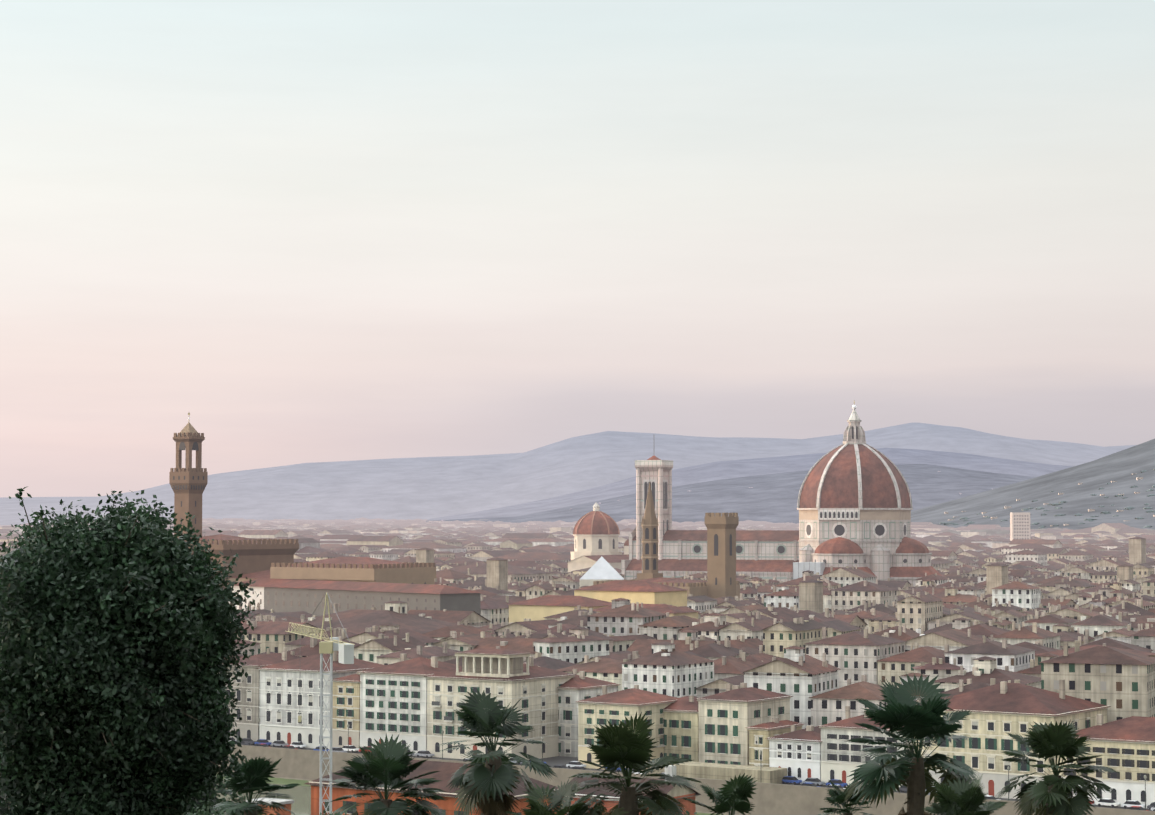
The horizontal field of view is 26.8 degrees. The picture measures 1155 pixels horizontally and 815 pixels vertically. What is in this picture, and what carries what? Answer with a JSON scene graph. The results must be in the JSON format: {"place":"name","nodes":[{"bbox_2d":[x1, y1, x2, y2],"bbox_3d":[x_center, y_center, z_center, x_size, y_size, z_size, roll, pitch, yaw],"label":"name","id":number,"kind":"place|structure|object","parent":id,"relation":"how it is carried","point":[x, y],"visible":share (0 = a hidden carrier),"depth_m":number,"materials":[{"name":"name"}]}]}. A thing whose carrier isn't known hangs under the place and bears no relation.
{"place":"outdoors","nodes":[
{"label":"outdoors","id":0,"kind":"place"},
{"bbox_2d":[215,779,561,814],"bbox_3d":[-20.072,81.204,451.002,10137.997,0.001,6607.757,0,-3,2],"label":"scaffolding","id":1,"kind":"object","parent":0,"point":[301,805],"depth_m":526.52,"materials":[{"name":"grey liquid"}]},
{"bbox_2d":[0,423,1135,524],"bbox_3d":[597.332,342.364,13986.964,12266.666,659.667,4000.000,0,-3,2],"label":"ridge hill","id":2,"kind":"structure","parent":0,"point":[423,488],"depth_m":13842.93,"materials":[{"name":"blue"}]},
{"bbox_2d":[0,525,1154,814],"bbox_3d":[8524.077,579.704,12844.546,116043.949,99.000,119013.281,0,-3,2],"label":"city ground","id":3,"kind":"structure","parent":0,"point":[298,765],"depth_m":492.38,"materials":[{"name":"stone"}]},
{"bbox_2d":[0,486,258,814],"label":"holm oak tree","id":4,"kind":"object","parent":3,"relation":"on","point":[118,634],"visible":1,"depth_m":48.01,"materials":[{"name":"green plant"}]},
{"bbox_2d":[211,754,299,814],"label":"palm","id":5,"kind":"object","parent":3,"relation":"on","point":[257,771],"visible":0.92,"depth_m":71.81,"materials":[{"name":"green plant"}]},
{"bbox_2d":[169,413,435,589],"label":"palace with tower","id":6,"kind":"structure","parent":3,"relation":"on","point":[266,558],"depth_m":962.96,"materials":[{"name":"stone"}]},
{"bbox_2d":[286,592,354,814],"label":"tower crane","id":7,"kind":"object","parent":3,"relation":"on","point":[344,649],"visible":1,"depth_m":299.27,"materials":[{"name":"metal"}]},
{"bbox_2d":[228,578,482,615],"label":"large building","id":8,"kind":"structure","parent":3,"relation":"on","point":[285,595],"depth_m":886.94,"materials":[{"name":"beige paint"}]},
{"bbox_2d":[330,733,447,814],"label":"palm","id":9,"kind":"object","parent":3,"relation":"on","point":[396,763],"visible":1,"depth_m":65.60,"materials":[{"name":"green plant"}]},
{"bbox_2d":[183,771,712,814],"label":"slope trees","id":10,"kind":"object","parent":3,"relation":"on","point":[202,803],"visible":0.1,"depth_m":353.69,"materials":[{"name":"green plant"}]},
{"bbox_2d":[241,758,700,814],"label":"red houses","id":11,"kind":"structure","parent":3,"relation":"on","point":[446,770],"depth_m":337.60,"materials":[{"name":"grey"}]},
{"bbox_2d":[437,688,557,814],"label":"palm","id":12,"kind":"object","parent":3,"relation":"on","point":[493,779],"visible":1,"depth_m":59.53,"materials":[{"name":"green plant"}]},
{"bbox_2d":[505,777,589,814],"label":"palm","id":13,"kind":"object","parent":3,"relation":"on","point":[567,792],"visible":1,"depth_m":54.53,"materials":[{"name":"green plant"}]},
{"bbox_2d":[0,517,1154,728],"bbox_3d":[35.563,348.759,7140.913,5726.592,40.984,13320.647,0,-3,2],"label":"city blocks","id":14,"kind":"structure","parent":3,"relation":"on","point":[985,610],"depth_m":772.39,"materials":[{"name":"grey"}]},
{"bbox_2d":[568,502,628,571],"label":"domed chapel","id":15,"kind":"structure","parent":3,"relation":"on","point":[596,532],"depth_m":1605.26,"materials":[{"name":"stone"}]},
{"bbox_2d":[566,711,700,814],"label":"palm","id":16,"kind":"object","parent":3,"relation":"on","point":[628,746],"visible":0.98,"depth_m":55.41,"materials":[{"name":"green plant"}]},
{"bbox_2d":[637,482,662,579],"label":"church spire","id":17,"kind":"structure","parent":3,"relation":"on","point":[649,541],"depth_m":1025.44,"materials":[{"name":"stone"}]},
{"bbox_2d":[635,455,672,559],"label":"bell tower","id":18,"kind":"structure","parent":3,"relation":"on","point":[655,471],"depth_m":1331.38,"materials":[{"name":"stone"}]},
{"bbox_2d":[593,513,739,598],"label":"medieval tower building","id":19,"kind":"structure","parent":3,"relation":"on","point":[720,581],"depth_m":993.76,"materials":[{"name":"stone"}]},
{"bbox_2d":[219,648,1154,808],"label":"riverfront buildings","id":20,"kind":"structure","parent":3,"relation":"on","point":[729,733],"depth_m":524.31,"materials":[{"name":"grey paint"}]},
{"bbox_2d":[230,737,1154,810],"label":"parked cars","id":21,"kind":"object","parent":3,"relation":"on","point":[1112,803],"visible":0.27,"depth_m":513.70,"materials":[{"name":"grey"}]},
{"bbox_2d":[258,718,1146,810],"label":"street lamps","id":22,"kind":"object","parent":3,"relation":"on","point":[1008,767],"visible":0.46,"depth_m":518.74,"materials":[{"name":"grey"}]},
{"bbox_2d":[682,773,756,814],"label":"palm","id":23,"kind":"object","parent":3,"relation":"on","point":[738,792],"visible":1,"depth_m":61.18,"materials":[{"name":"green plant"}]},
{"bbox_2d":[621,402,942,586],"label":"cathedral","id":24,"kind":"structure","parent":3,"relation":"on","point":[854,506],"depth_m":1276.09,"materials":[{"name":"stone"}]},
{"bbox_2d":[506,512,1154,665],"bbox_3d":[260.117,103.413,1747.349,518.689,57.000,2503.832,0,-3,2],"label":"buildings","id":25,"kind":"structure","parent":3,"relation":"on","point":[662,598],"depth_m":872.31,"materials":[{"name":"stone"}]},
{"bbox_2d":[818,780,872,814],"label":"palm","id":26,"kind":"object","parent":3,"relation":"on","point":[837,794],"visible":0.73,"depth_m":79.31,"materials":[{"name":"green plant"}]},
{"bbox_2d":[843,674,985,814],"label":"palm","id":27,"kind":"object","parent":3,"relation":"on","point":[921,722],"visible":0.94,"depth_m":68.97,"materials":[{"name":"green plant"}]},
{"bbox_2d":[921,774,1007,814],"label":"palm","id":28,"kind":"object","parent":3,"relation":"on","point":[962,798],"visible":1,"depth_m":59.62,"materials":[{"name":"green plant"}]},
{"bbox_2d":[942,527,1154,534],"bbox_3d":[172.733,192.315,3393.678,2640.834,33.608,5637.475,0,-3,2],"label":"buildings","id":29,"kind":"structure","parent":3,"relation":"on","point":[992,532],"depth_m":4177.16,"materials":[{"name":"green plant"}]},
{"bbox_2d":[994,719,1118,814],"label":"palm","id":30,"kind":"object","parent":3,"relation":"on","point":[1050,741],"visible":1,"depth_m":68.88,"materials":[{"name":"green plant"}]},
{"bbox_2d":[0,0,1154,496],"label":"sky","id":31,"kind":"structure","parent":0,"point":[305,231],"materials":[{"name":"white"}]},
{"bbox_2d":[426,464,1034,523],"bbox_3d":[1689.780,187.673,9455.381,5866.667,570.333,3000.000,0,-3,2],"label":"ridge hill","id":32,"kind":"structure","parent":0,"point":[772,498],"depth_m":9311.57,"materials":[{"name":"grey"}]},
{"bbox_2d":[427,448,1072,519],"bbox_3d":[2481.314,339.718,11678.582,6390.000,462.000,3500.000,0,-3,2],"label":"ridge hill","id":33,"kind":"structure","parent":0,"point":[713,471],"depth_m":12077.67,"materials":[{"name":"blue"}]},
{"bbox_2d":[911,439,1154,529],"bbox_3d":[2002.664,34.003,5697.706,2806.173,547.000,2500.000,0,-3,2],"label":"ridge hill","id":34,"kind":"structure","parent":0,"point":[1118,487],"depth_m":5934.67,"materials":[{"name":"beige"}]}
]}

